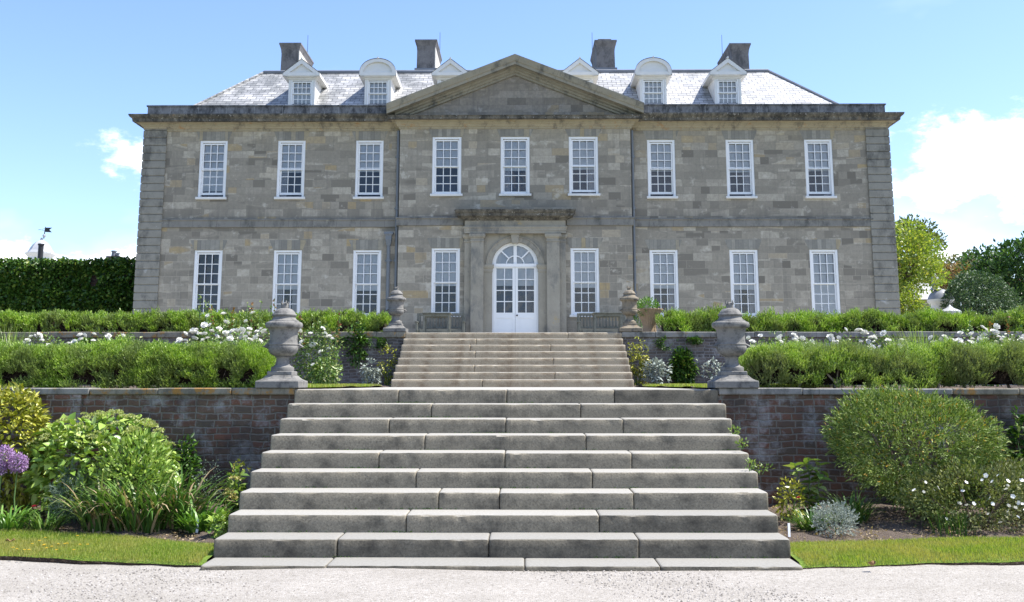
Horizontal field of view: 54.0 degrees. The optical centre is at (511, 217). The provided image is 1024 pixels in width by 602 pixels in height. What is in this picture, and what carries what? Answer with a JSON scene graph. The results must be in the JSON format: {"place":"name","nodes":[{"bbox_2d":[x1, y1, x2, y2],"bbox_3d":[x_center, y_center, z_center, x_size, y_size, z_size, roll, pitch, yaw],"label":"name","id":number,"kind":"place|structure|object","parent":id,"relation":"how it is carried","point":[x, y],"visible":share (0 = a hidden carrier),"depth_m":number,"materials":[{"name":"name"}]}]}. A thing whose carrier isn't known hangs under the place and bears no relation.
{"place":"outdoors","nodes":[
{"label":"outdoors","id":0,"kind":"place"},
{"bbox_2d":[0,527,213,564],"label":"lawn","id":1,"kind":"structure","parent":0,"point":[201,562],"depth_m":9.54,"materials":[{"name":"green plant"}]},
{"bbox_2d":[12,502,239,542],"bbox_3d":[-7.383,3.491,11.532,9.400,0.151,3.040,0,-9,1],"label":"soil bed","id":2,"kind":"object","parent":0,"point":[202,535],"visible":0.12,"depth_m":10.96,"materials":[{"name":"brown soil"}]},
{"bbox_2d":[0,444,15,489],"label":"allium","id":3,"kind":"object","parent":2,"relation":"on","point":[5,449],"visible":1,"depth_m":11.44,"materials":[{"name":"purple plant"}]},
{"bbox_2d":[7,451,28,511],"bbox_3d":[-5.662,3.114,11.450,0.264,0.885,0.255,0,-9,1],"label":"allium","id":4,"kind":"object","parent":2,"relation":"on","point":[12,466],"visible":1,"depth_m":11.46,"materials":[{"name":"purple plant"}]},
{"bbox_2d":[0,502,49,529],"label":"strap leaf plant","id":5,"kind":"object","parent":2,"relation":"on","point":[7,522],"visible":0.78,"depth_m":11.15,"materials":[{"name":"green plant"}]},
{"bbox_2d":[0,382,58,515],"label":"golden shrub","id":6,"kind":"object","parent":2,"relation":"on","point":[25,398],"visible":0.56,"depth_m":12.21,"materials":[{"name":"yellow plant"}]},
{"bbox_2d":[11,509,74,530],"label":"strap leaf plant","id":7,"kind":"object","parent":2,"relation":"on","point":[36,523],"visible":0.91,"depth_m":11.14,"materials":[{"name":"green plant"}]},
{"bbox_2d":[43,453,97,523],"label":"leafy plant","id":8,"kind":"object","parent":2,"relation":"on","point":[64,478],"visible":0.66,"depth_m":11.51,"materials":[{"name":"green plant"}]},
{"bbox_2d":[17,408,182,520],"bbox_3d":[-4.981,3.025,12.082,2.024,1.441,1.365,0,-9,1],"label":"hydrangea","id":9,"kind":"object","parent":2,"relation":"on","point":[82,435],"visible":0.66,"depth_m":11.88,"materials":[{"name":"green plant"}]},
{"bbox_2d":[33,468,167,532],"bbox_3d":[-4.540,3.125,11.247,1.666,0.734,1.458,0,-9,1],"label":"strap leaf plant","id":10,"kind":"object","parent":2,"relation":"on","point":[101,522],"visible":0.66,"depth_m":11.05,"materials":[{"name":"green plant"}]},
{"bbox_2d":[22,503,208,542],"bbox_3d":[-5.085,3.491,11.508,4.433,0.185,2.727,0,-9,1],"label":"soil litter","id":11,"kind":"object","parent":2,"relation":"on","point":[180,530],"visible":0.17,"depth_m":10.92,"materials":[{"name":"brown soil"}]},
{"bbox_2d":[87,427,179,512],"bbox_3d":[-4.399,3.013,11.712,1.039,1.133,0.890,0,-9,1],"label":"leafy shrub","id":12,"kind":"object","parent":2,"relation":"on","point":[135,460],"visible":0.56,"depth_m":11.63,"materials":[{"name":"green plant"}]},
{"bbox_2d":[67,457,214,533],"bbox_3d":[-4.080,3.082,11.178,1.678,0.798,1.641,0,-9,1],"label":"strap leaf plant","id":13,"kind":"object","parent":2,"relation":"on","point":[148,524],"visible":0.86,"depth_m":10.95,"materials":[{"name":"green plant"}]},
{"bbox_2d":[108,463,245,529],"bbox_3d":[-3.813,3.144,11.390,1.707,0.743,1.503,0,-9,1],"label":"strap leaf plant","id":14,"kind":"object","parent":2,"relation":"on","point":[181,496],"visible":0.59,"depth_m":11.19,"materials":[{"name":"green plant"}]},
{"bbox_2d":[172,432,204,500],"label":"wall creeper","id":15,"kind":"object","parent":2,"relation":"on","point":[189,451],"depth_m":12.73,"materials":[{"name":"green plant"}]},
{"bbox_2d":[150,495,238,533],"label":"strap leaf plant","id":16,"kind":"object","parent":2,"relation":"on","point":[188,522],"visible":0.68,"depth_m":11.00,"materials":[{"name":"green plant"}]},
{"bbox_2d":[204,509,228,538],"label":"dock weed","id":17,"kind":"object","parent":2,"relation":"on","point":[216,528],"visible":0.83,"depth_m":10.54,"materials":[{"name":"green plant"}]},
{"bbox_2d":[216,463,248,515],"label":"leafy plant","id":18,"kind":"object","parent":2,"relation":"on","point":[228,488],"visible":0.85,"depth_m":11.70,"materials":[{"name":"green plant"}]},
{"bbox_2d":[1,385,390,388],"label":"terrace","id":19,"kind":"structure","parent":0,"point":[302,388],"depth_m":16.81,"materials":[{"name":"stone"}]},
{"bbox_2d":[70,330,142,386],"bbox_3d":[-6.659,2.329,16.497,1.178,0.997,0.954,0,-9,1],"label":"rose bush","id":20,"kind":"object","parent":19,"relation":"on","point":[108,335],"visible":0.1,"depth_m":16.32,"materials":[{"name":"white plant"}]},
{"bbox_2d":[0,333,275,387],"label":"hedge","id":21,"kind":"object","parent":19,"relation":"on","point":[121,362],"visible":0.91,"depth_m":13.63,"materials":[{"name":"green plant"}]},
{"bbox_2d":[0,332,405,388],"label":"retaining wall","id":22,"kind":"structure","parent":19,"relation":"on","point":[351,374],"depth_m":25.05,"materials":[{"name":"grey brick"}]},
{"bbox_2d":[343,321,371,368],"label":"wall creeper","id":23,"kind":"object","parent":22,"relation":"attached to","point":[361,352],"depth_m":24.88,"materials":[{"name":"green plant"}]},
{"bbox_2d":[383,286,407,332],"bbox_3d":[-2.931,2.300,25.412,0.570,1.173,0.570,0,-9,1],"label":"garden urn","id":24,"kind":"object","parent":22,"relation":"on","point":[396,299],"visible":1,"depth_m":25.25,"materials":[{"name":"stone"}]},
{"bbox_2d":[175,321,269,345],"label":"rose bush","id":25,"kind":"object","parent":19,"relation":"on","point":[229,336],"visible":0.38,"depth_m":16.59,"materials":[{"name":"white plant"}]},
{"bbox_2d":[196,294,275,345],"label":"rose bush","id":26,"kind":"object","parent":19,"relation":"on","point":[233,323],"visible":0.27,"depth_m":18.50,"materials":[{"name":"green plant"}]},
{"bbox_2d":[359,357,381,387],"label":"shrub","id":27,"kind":"object","parent":19,"relation":"on","point":[370,375],"visible":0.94,"depth_m":24.10,"materials":[{"name":"silver plant"}]},
{"bbox_2d":[377,344,397,384],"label":"climbing rose","id":28,"kind":"object","parent":19,"relation":"on","point":[387,381],"visible":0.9,"depth_m":24.53,"materials":[{"name":"green plant"}]},
{"label":"grass margin","id":29,"kind":"structure","parent":19,"relation":"on","visible":0},
{"bbox_2d":[189,383,381,386],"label":"grass","id":30,"kind":"structure","parent":29,"relation":"on","point":[334,385],"depth_m":16.60,"materials":[{"name":"green plant"}]},
{"bbox_2d":[290,312,344,383],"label":"rose bush","id":31,"kind":"object","parent":29,"relation":"on","point":[307,344],"visible":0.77,"depth_m":17.78,"materials":[{"name":"green plant"}]},
{"bbox_2d":[306,356,342,388],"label":"rose bush","id":32,"kind":"object","parent":29,"relation":"on","point":[325,378],"visible":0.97,"depth_m":16.93,"materials":[{"name":"green plant"}]},
{"bbox_2d":[337,387,680,389],"bbox_3d":[-0.027,3.178,17.882,5.480,0.296,9.080,0,-9,1],"label":"landing","id":33,"kind":"object","parent":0,"point":[507,388],"visible":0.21,"depth_m":16.02,"materials":[{"name":"grey stone"}]},
{"bbox_2d":[391,332,633,386],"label":"stone steps","id":34,"kind":"structure","parent":33,"relation":"on","point":[585,359],"depth_m":23.46,"materials":[{"name":"beige stone"}]},
{"bbox_2d":[0,555,1023,601],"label":"gravel path","id":35,"kind":"structure","parent":0,"point":[957,583],"depth_m":8.48,"materials":[{"name":"beige gravel"}]},
{"bbox_2d":[0,556,200,566],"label":"turf edge","id":36,"kind":"object","parent":35,"relation":"on","point":[31,559],"visible":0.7,"depth_m":9.53,"materials":[{"name":"soil"}]},
{"bbox_2d":[803,562,1023,568],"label":"turf edge","id":37,"kind":"object","parent":35,"relation":"on","point":[1012,563],"visible":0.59,"depth_m":9.36,"materials":[{"name":"soil"}]},
{"bbox_2d":[0,0,1023,276],"label":"sky","id":38,"kind":"structure","parent":0,"point":[73,72],"materials":[{"name":"blue"}]},
{"bbox_2d":[634,385,1023,388],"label":"terrace","id":39,"kind":"structure","parent":0,"point":[999,386],"depth_m":16.00,"materials":[{"name":"stone"}]},
{"bbox_2d":[627,336,650,385],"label":"climbing rose","id":40,"kind":"object","parent":39,"relation":"on","point":[636,372],"visible":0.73,"depth_m":24.28,"materials":[{"name":"green plant"}]},
{"bbox_2d":[639,357,672,387],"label":"shrub","id":41,"kind":"object","parent":39,"relation":"on","point":[648,372],"visible":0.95,"depth_m":23.85,"materials":[{"name":"silver plant"}]},
{"bbox_2d":[746,329,818,383],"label":"rose bush","id":42,"kind":"object","parent":39,"relation":"on","point":[795,337],"visible":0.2,"depth_m":16.17,"materials":[{"name":"white plant"}]},
{"bbox_2d":[621,331,1021,388],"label":"retaining wall","id":43,"kind":"structure","parent":39,"relation":"on","point":[705,352],"depth_m":24.95,"materials":[{"name":"grey brick"}]},
{"bbox_2d":[618,286,642,331],"bbox_3d":[2.969,2.292,25.360,0.570,1.173,0.570,0,-9,1],"label":"garden urn","id":44,"kind":"object","parent":43,"relation":"on","point":[629,299],"visible":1,"depth_m":25.20,"materials":[{"name":"stone"}]},
{"bbox_2d":[666,345,700,388],"bbox_3d":[4.222,3.693,24.774,0.898,1.112,0.427,0,-9,1],"label":"ivy patch","id":45,"kind":"object","parent":43,"relation":"attached to","point":[682,356],"visible":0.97,"depth_m":24.72,"materials":[{"name":"green plant"}]},
{"bbox_2d":[821,322,878,386],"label":"rose bush","id":46,"kind":"object","parent":39,"relation":"on","point":[830,337],"visible":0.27,"depth_m":16.43,"materials":[{"name":"white plant"}]},
{"bbox_2d":[738,332,1023,388],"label":"hedge","id":47,"kind":"object","parent":39,"relation":"on","point":[946,362],"visible":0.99,"depth_m":13.54,"materials":[{"name":"green plant"}]},
{"bbox_2d":[864,328,904,386],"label":"rose bush","id":48,"kind":"object","parent":39,"relation":"on","point":[882,333],"visible":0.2,"depth_m":16.30,"materials":[{"name":"white plant"}]},
{"bbox_2d":[886,326,948,387],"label":"grass tuft","id":49,"kind":"object","parent":39,"relation":"on","point":[926,337],"visible":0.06,"depth_m":15.09,"materials":[{"name":"green plant"}]},
{"bbox_2d":[958,316,1014,385],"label":"rose bush","id":50,"kind":"object","parent":39,"relation":"on","point":[995,331],"visible":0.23,"depth_m":16.87,"materials":[{"name":"white plant"}]},
{"label":"grass margin","id":51,"kind":"structure","parent":39,"relation":"on","visible":0},
{"bbox_2d":[644,383,844,387],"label":"grass","id":52,"kind":"structure","parent":51,"relation":"on","point":[784,385],"depth_m":14.07,"materials":[{"name":"green plant"}]},
{"bbox_2d":[768,503,1023,542],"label":"soil bed","id":53,"kind":"object","parent":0,"point":[898,526],"visible":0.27,"depth_m":11.13,"materials":[{"name":"brown soil"}]},
{"bbox_2d":[772,476,805,520],"bbox_3d":[3.205,3.252,11.597,0.370,0.581,0.483,0,-9,1],"label":"fuchsia","id":54,"kind":"object","parent":53,"relation":"on","point":[792,495],"visible":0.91,"depth_m":11.56,"materials":[{"name":"green plant"}]},
{"bbox_2d":[782,457,832,515],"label":"leafy plant","id":55,"kind":"object","parent":53,"relation":"on","point":[814,491],"visible":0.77,"depth_m":11.80,"materials":[{"name":"green plant"}]},
{"bbox_2d":[778,505,840,530],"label":"strap leaf plant","id":56,"kind":"object","parent":53,"relation":"on","point":[807,524],"visible":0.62,"depth_m":11.03,"materials":[{"name":"green plant"}]},
{"bbox_2d":[810,498,858,537],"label":"silver plant","id":57,"kind":"object","parent":53,"relation":"on","point":[841,508],"visible":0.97,"depth_m":10.80,"materials":[{"name":"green plant"}]},
{"bbox_2d":[815,488,887,523],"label":"strap leaf plant","id":58,"kind":"object","parent":53,"relation":"on","point":[860,511],"visible":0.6,"depth_m":11.63,"materials":[{"name":"green plant"}]},
{"bbox_2d":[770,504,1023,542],"bbox_3d":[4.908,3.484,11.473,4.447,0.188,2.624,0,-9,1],"label":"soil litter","id":59,"kind":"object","parent":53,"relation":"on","point":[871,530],"visible":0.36,"depth_m":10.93,"materials":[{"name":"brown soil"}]},
{"bbox_2d":[819,380,1018,520],"bbox_3d":[4.781,2.795,11.922,2.245,1.717,1.633,0,-9,1],"label":"willow leaved shrub","id":60,"kind":"object","parent":53,"relation":"on","point":[932,407],"visible":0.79,"depth_m":11.73,"materials":[{"name":"green plant"}]},
{"bbox_2d":[927,507,980,536],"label":"strap leaf plant","id":61,"kind":"object","parent":53,"relation":"on","point":[956,529],"visible":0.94,"depth_m":10.82,"materials":[{"name":"green plant"}]},
{"bbox_2d":[889,456,1023,532],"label":"rock rose","id":62,"kind":"object","parent":53,"relation":"on","point":[927,482],"visible":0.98,"depth_m":11.10,"materials":[{"name":"green plant"}]},
{"bbox_2d":[969,456,1023,521],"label":"rock rose","id":63,"kind":"object","parent":53,"relation":"on","point":[1010,468],"visible":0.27,"depth_m":11.57,"materials":[{"name":"green plant"}]},
{"bbox_2d":[790,535,1023,567],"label":"lawn","id":64,"kind":"structure","parent":0,"point":[803,564],"depth_m":9.41,"materials":[{"name":"green plant"}]},
{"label":"upper terrace","id":65,"kind":"structure","parent":0,"visible":0},
{"bbox_2d":[25,227,55,259],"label":"cupola","id":66,"kind":"object","parent":65,"relation":"on","point":[48,252],"visible":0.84,"depth_m":62.40,"materials":[{"name":"white paint"}]},
{"bbox_2d":[0,266,132,311],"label":"garden wall","id":67,"kind":"structure","parent":65,"relation":"on","point":[94,280],"depth_m":36.23,"materials":[{"name":"green plant"}]},
{"bbox_2d":[0,255,135,313],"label":"wall creeper","id":68,"kind":"object","parent":67,"relation":"attached to","point":[113,268],"depth_m":35.82,"materials":[{"name":"green plant"}]},
{"bbox_2d":[0,305,391,331],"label":"hedge","id":69,"kind":"object","parent":65,"relation":"on","point":[62,320],"visible":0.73,"depth_m":25.62,"materials":[{"name":"green plant"}]},
{"bbox_2d":[422,312,451,332],"bbox_3d":[-2.202,3.191,29.415,0.840,0.800,0.642,0,-9,1],"label":"garden table","id":70,"kind":"object","parent":65,"relation":"on","point":[426,315],"visible":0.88,"depth_m":29.21,"materials":[{"name":"grey wood"}]},
{"bbox_2d":[415,313,465,332],"bbox_3d":[-2.265,3.492,31.810,1.570,0.985,0.605,0,-9,1],"label":"garden bench","id":71,"kind":"object","parent":65,"relation":"on","point":[462,330],"visible":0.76,"depth_m":32.08,"materials":[{"name":"grey wood"}]},
{"bbox_2d":[128,35,904,332],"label":"country house","id":72,"kind":"structure","parent":65,"relation":"on","point":[514,193],"depth_m":33.48,"materials":[{"name":"stone"}]},
{"bbox_2d":[192,250,222,313],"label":"window","id":73,"kind":"structure","parent":72,"relation":"in","point":[207,263],"depth_m":33.68,"materials":[{"name":"white paint"}]},
{"bbox_2d":[195,141,227,199],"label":"window","id":74,"kind":"structure","parent":72,"relation":"in","point":[213,154],"depth_m":33.92,"materials":[{"name":"white paint"}]},
{"bbox_2d":[272,250,301,313],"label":"window","id":75,"kind":"structure","parent":72,"relation":"in","point":[287,263],"depth_m":33.31,"materials":[{"name":"white paint"}]},
{"bbox_2d":[274,141,305,198],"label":"window","id":76,"kind":"structure","parent":72,"relation":"in","point":[291,154],"depth_m":33.94,"materials":[{"name":"white paint"}]},
{"bbox_2d":[352,250,380,314],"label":"window","id":77,"kind":"structure","parent":72,"relation":"in","point":[366,285],"depth_m":33.32,"materials":[{"name":"white paint"}]},
{"bbox_2d":[353,140,383,198],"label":"window","id":78,"kind":"structure","parent":72,"relation":"in","point":[369,153],"depth_m":33.94,"materials":[{"name":"white paint"}]},
{"bbox_2d":[431,248,460,316],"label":"window","id":79,"kind":"structure","parent":72,"relation":"in","point":[445,264],"depth_m":33.03,"materials":[{"name":"white paint"}]},
{"bbox_2d":[430,137,462,195],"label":"window","id":80,"kind":"structure","parent":72,"relation":"in","point":[446,151],"depth_m":33.63,"materials":[{"name":"white paint"}]},
{"bbox_2d":[499,137,530,195],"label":"window","id":81,"kind":"structure","parent":72,"relation":"in","point":[515,151],"depth_m":33.59,"materials":[{"name":"white paint"}]},
{"bbox_2d":[492,243,537,332],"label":"garden door","id":82,"kind":"structure","parent":72,"relation":"in","point":[515,271],"depth_m":32.90,"materials":[{"name":"white paint"}]},
{"bbox_2d":[568,137,599,195],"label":"window","id":83,"kind":"structure","parent":72,"relation":"in","point":[583,151],"depth_m":33.57,"materials":[{"name":"white paint"}]},
{"bbox_2d":[569,248,599,316],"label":"window","id":84,"kind":"structure","parent":72,"relation":"in","point":[584,262],"depth_m":32.97,"materials":[{"name":"white paint"}]},
{"bbox_2d":[647,140,677,198],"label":"window","id":85,"kind":"structure","parent":72,"relation":"in","point":[660,153],"depth_m":33.85,"materials":[{"name":"white paint"}]},
{"bbox_2d":[649,250,678,315],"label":"window","id":86,"kind":"structure","parent":72,"relation":"in","point":[664,286],"depth_m":33.22,"materials":[{"name":"white paint"}]},
{"bbox_2d":[725,140,757,198],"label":"window","id":87,"kind":"structure","parent":72,"relation":"in","point":[739,153],"depth_m":33.81,"materials":[{"name":"white paint"}]},
{"bbox_2d":[729,250,759,317],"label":"window","id":88,"kind":"structure","parent":72,"relation":"in","point":[744,278],"depth_m":33.17,"materials":[{"name":"white paint"}]},
{"bbox_2d":[804,139,836,198],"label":"window","id":89,"kind":"structure","parent":72,"relation":"in","point":[818,152],"depth_m":33.78,"materials":[{"name":"white paint"}]},
{"bbox_2d":[809,250,840,316],"bbox_3d":[10.297,2.171,33.076,1.040,2.273,0.305,0,-9,1],"label":"window","id":90,"kind":"structure","parent":72,"relation":"in","point":[824,272],"depth_m":33.11,"materials":[{"name":"white paint"}]},
{"bbox_2d":[577,313,625,331],"bbox_3d":[2.853,3.484,31.765,1.570,0.985,0.605,0,-9,1],"label":"garden bench","id":91,"kind":"object","parent":65,"relation":"on","point":[579,326],"visible":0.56,"depth_m":32.04,"materials":[{"name":"grey wood"}]},
{"bbox_2d":[591,312,621,331],"bbox_3d":[2.792,3.183,29.371,0.880,0.800,0.642,0,-9,1],"label":"garden table","id":92,"kind":"object","parent":65,"relation":"on","point":[607,314],"visible":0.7,"depth_m":29.17,"materials":[{"name":"grey wood"}]},
{"bbox_2d":[637,308,662,331],"bbox_3d":[3.658,2.780,26.773,0.748,0.710,0.756,0,-9,1],"label":"terracotta pot","id":93,"kind":"object","parent":65,"relation":"on","point":[648,323],"visible":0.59,"depth_m":26.58,"materials":[{"name":"beige stone"}]},
{"bbox_2d":[654,303,788,331],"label":"hedge","id":94,"kind":"object","parent":65,"relation":"on","point":[701,320],"visible":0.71,"depth_m":25.48,"materials":[{"name":"green plant"}]},
{"bbox_2d":[781,304,1023,331],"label":"hedge","id":95,"kind":"object","parent":65,"relation":"on","point":[929,319],"visible":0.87,"depth_m":25.46,"materials":[{"name":"green plant"}]},
{"bbox_2d":[899,280,928,315],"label":"yellow green shrub","id":96,"kind":"object","parent":65,"relation":"on","point":[915,305],"visible":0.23,"depth_m":39.64,"materials":[{"name":"green plant"}]},
{"bbox_2d":[895,216,950,313],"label":"yellow green tree","id":97,"kind":"object","parent":65,"relation":"on","point":[913,241],"visible":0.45,"depth_m":41.31,"materials":[{"name":"green plant"}]},
{"bbox_2d":[895,214,950,280],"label":"olive tree","id":98,"kind":"object","parent":65,"relation":"on","point":[930,230],"visible":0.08,"depth_m":55.33,"materials":[{"name":"green plant"}]},
{"bbox_2d":[927,270,954,310],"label":"lead domed pavilion","id":99,"kind":"structure","parent":65,"relation":"on","point":[934,299],"depth_m":45.50,"materials":[{"name":"white paint"}]},
{"bbox_2d":[930,260,970,305],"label":"copper tree","id":100,"kind":"object","parent":65,"relation":"on","point":[951,268],"visible":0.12,"depth_m":79.42,"materials":[{"name":"brown plant"}]},
{"bbox_2d":[940,265,1022,316],"bbox_3d":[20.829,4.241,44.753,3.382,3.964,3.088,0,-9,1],"label":"domed shrub","id":101,"kind":"object","parent":65,"relation":"on","point":[970,277],"visible":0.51,"depth_m":44.34,"materials":[{"name":"green plant"}]},
{"bbox_2d":[949,231,1023,314],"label":"dark tree","id":102,"kind":"object","parent":65,"relation":"on","point":[1003,260],"visible":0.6,"depth_m":54.28,"materials":[{"name":"green plant"}]},
{"label":"ground","id":103,"kind":"structure","parent":0,"visible":0},
{"bbox_2d":[0,388,301,504],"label":"retaining wall","id":104,"kind":"structure","parent":103,"relation":"on","point":[227,426],"depth_m":13.09,"materials":[{"name":"red brick"}]},
{"bbox_2d":[255,300,307,387],"bbox_3d":[-3.058,1.678,13.434,0.570,1.173,0.570,0,-9,1],"label":"garden urn","id":105,"kind":"object","parent":104,"relation":"on","point":[284,325],"visible":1,"depth_m":13.28,"materials":[{"name":"stone"}]},
{"bbox_2d":[200,389,802,571],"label":"stone steps","id":106,"kind":"structure","parent":103,"relation":"on","point":[486,524],"depth_m":10.84,"materials":[{"name":"stone"}]},
{"bbox_2d":[241,401,778,557],"bbox_3d":[-0.067,2.801,11.275,5.444,1.410,3.292,0,-9,1],"label":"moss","id":107,"kind":"object","parent":106,"relation":"on","point":[495,487],"visible":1,"depth_m":10.86,"materials":[{"name":"green plant"}]},
{"bbox_2d":[713,388,1023,504],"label":"retaining wall","id":108,"kind":"structure","parent":103,"relation":"on","point":[779,427],"depth_m":12.99,"materials":[{"name":"red brick"}]},
{"bbox_2d":[707,299,758,387],"bbox_3d":[2.921,1.670,13.381,0.570,1.173,0.570,0,-9,1],"label":"garden urn","id":109,"kind":"object","parent":108,"relation":"on","point":[730,325],"visible":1,"depth_m":13.22,"materials":[{"name":"stone"}]},
{"bbox_2d":[1005,405,1023,487],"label":"wall creeper","id":110,"kind":"object","parent":108,"relation":"attached to","point":[1013,431],"depth_m":12.78,"materials":[{"name":"green plant"}]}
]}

